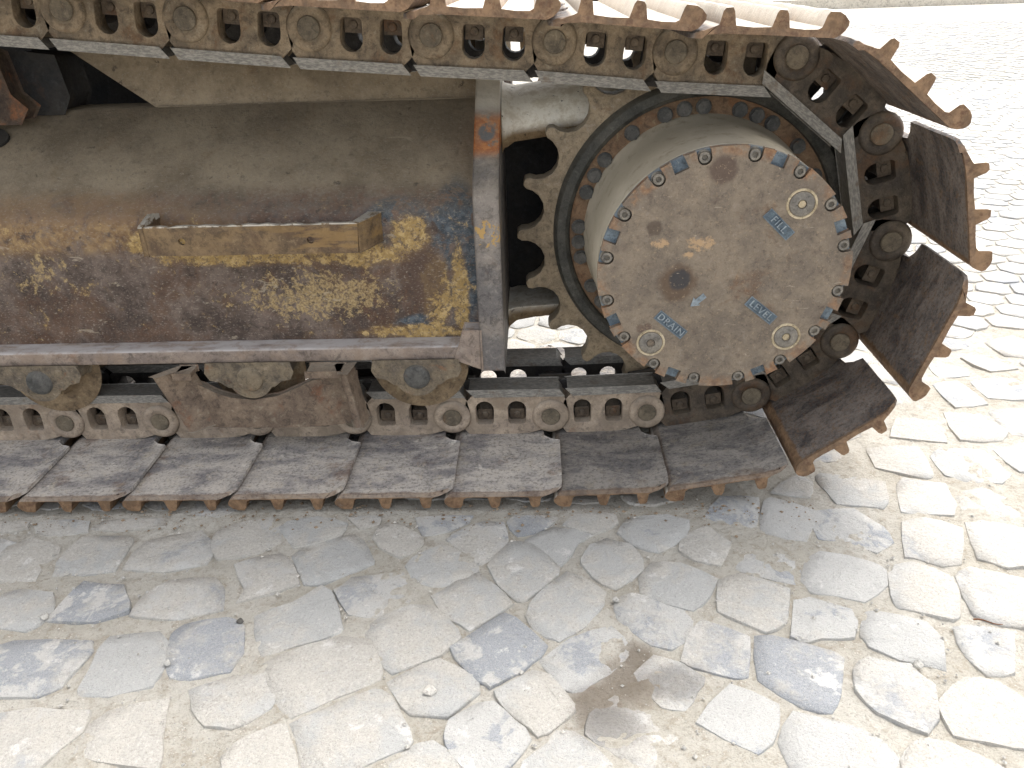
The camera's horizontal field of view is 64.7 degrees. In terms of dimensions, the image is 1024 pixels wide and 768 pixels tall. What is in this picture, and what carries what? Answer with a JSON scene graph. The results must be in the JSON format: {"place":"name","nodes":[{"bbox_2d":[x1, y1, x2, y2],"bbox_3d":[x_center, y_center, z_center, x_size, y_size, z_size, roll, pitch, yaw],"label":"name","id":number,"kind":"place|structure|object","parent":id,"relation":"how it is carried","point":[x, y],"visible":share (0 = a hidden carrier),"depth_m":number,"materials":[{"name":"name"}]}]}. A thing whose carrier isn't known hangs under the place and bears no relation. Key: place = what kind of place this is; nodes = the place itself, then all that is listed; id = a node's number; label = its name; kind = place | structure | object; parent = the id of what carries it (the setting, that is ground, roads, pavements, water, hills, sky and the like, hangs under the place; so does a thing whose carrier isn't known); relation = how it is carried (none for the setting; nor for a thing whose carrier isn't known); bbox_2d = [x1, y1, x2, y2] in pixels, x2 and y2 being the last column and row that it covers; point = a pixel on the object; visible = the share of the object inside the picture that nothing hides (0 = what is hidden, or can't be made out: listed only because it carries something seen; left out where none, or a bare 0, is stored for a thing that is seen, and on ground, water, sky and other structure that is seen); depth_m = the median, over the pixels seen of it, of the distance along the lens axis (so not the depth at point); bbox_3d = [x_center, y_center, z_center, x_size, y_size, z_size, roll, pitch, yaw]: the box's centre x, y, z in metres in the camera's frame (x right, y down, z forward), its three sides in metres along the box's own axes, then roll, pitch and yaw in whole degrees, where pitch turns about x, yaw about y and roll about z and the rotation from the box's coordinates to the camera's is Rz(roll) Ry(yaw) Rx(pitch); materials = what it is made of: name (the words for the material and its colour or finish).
{"place":"outdoors","nodes":[
{"label":"outdoors","id":0,"kind":"place"},
{"bbox_2d":[0,0,1023,767],"bbox_3d":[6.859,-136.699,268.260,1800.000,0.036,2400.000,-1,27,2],"label":"ground","id":1,"kind":"structure","parent":0,"point":[888,494],"depth_m":1.20,"materials":[{"name":"stone"}]},
{"bbox_2d":[39,612,48,619],"bbox_3d":[-0.698,0.346,1.206,0.013,0.008,0.012,15,31,29],"label":"pebble","id":2,"kind":"object","parent":1,"relation":"on","point":[44,615],"visible":1,"depth_m":1.20,"materials":[{"name":"stone"}]},
{"bbox_2d":[163,659,170,665],"bbox_3d":[-0.477,0.385,1.116,0.010,0.006,0.008,16,32,31],"label":"pebble","id":3,"kind":"object","parent":1,"relation":"on","point":[167,662],"visible":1,"depth_m":1.11,"materials":[{"name":"stone"}]},
{"bbox_2d":[236,618,243,623],"bbox_3d":[-0.399,0.347,1.185,0.010,0.006,0.009,13,31,27],"label":"pebble","id":4,"kind":"object","parent":1,"relation":"on","point":[240,621],"visible":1,"depth_m":1.18,"materials":[{"name":"stone"}]},
{"bbox_2d":[2,496,816,537],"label":"dirt crumbs","id":5,"kind":"object","parent":1,"relation":"on","point":[373,521],"visible":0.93,"depth_m":1.41,"materials":[{"name":"brown soil"}]},
{"bbox_2d":[423,685,436,695],"bbox_3d":[-0.108,0.401,1.057,0.016,0.009,0.015,15,32,30],"label":"pebble","id":6,"kind":"object","parent":1,"relation":"on","point":[429,690],"visible":1,"depth_m":1.05,"materials":[{"name":"stone"}]},
{"bbox_2d":[0,0,991,512],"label":"excavator","id":7,"kind":"object","parent":1,"relation":"on","point":[308,236],"visible":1,"depth_m":1.42,"materials":[{"name":"metal"}]},
{"bbox_2d":[0,384,1023,767],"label":"grit","id":8,"kind":"object","parent":1,"relation":"on","point":[524,646],"visible":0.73,"depth_m":1.16,"materials":[{"name":"stone"}]},
{"bbox_2d":[612,596,618,601],"bbox_3d":[0.154,0.320,1.201,0.010,0.006,0.009,14,31,28],"label":"pebble","id":9,"kind":"object","parent":1,"relation":"on","point":[615,599],"visible":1,"depth_m":1.20,"materials":[{"name":"stone"}]},
{"bbox_2d":[772,0,1023,8],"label":"kerb","id":10,"kind":"structure","parent":1,"relation":"on","point":[840,4],"depth_m":15.15,"materials":[{"name":"stone"}]},
{"bbox_2d":[913,660,923,668],"bbox_3d":[0.539,0.371,1.072,0.012,0.007,0.011,15,32,30],"label":"pebble","id":11,"kind":"object","parent":1,"relation":"on","point":[918,664],"visible":1,"depth_m":1.07,"materials":[{"name":"stone"}]},
{"bbox_2d":[973,618,1002,624],"bbox_3d":[0.670,0.334,1.139,0.036,0.004,0.011,-1,27,2],"label":"twig","id":12,"kind":"object","parent":1,"relation":"on","point":[985,621],"visible":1,"depth_m":1.14,"materials":[{"name":"brown wood"}]}
]}

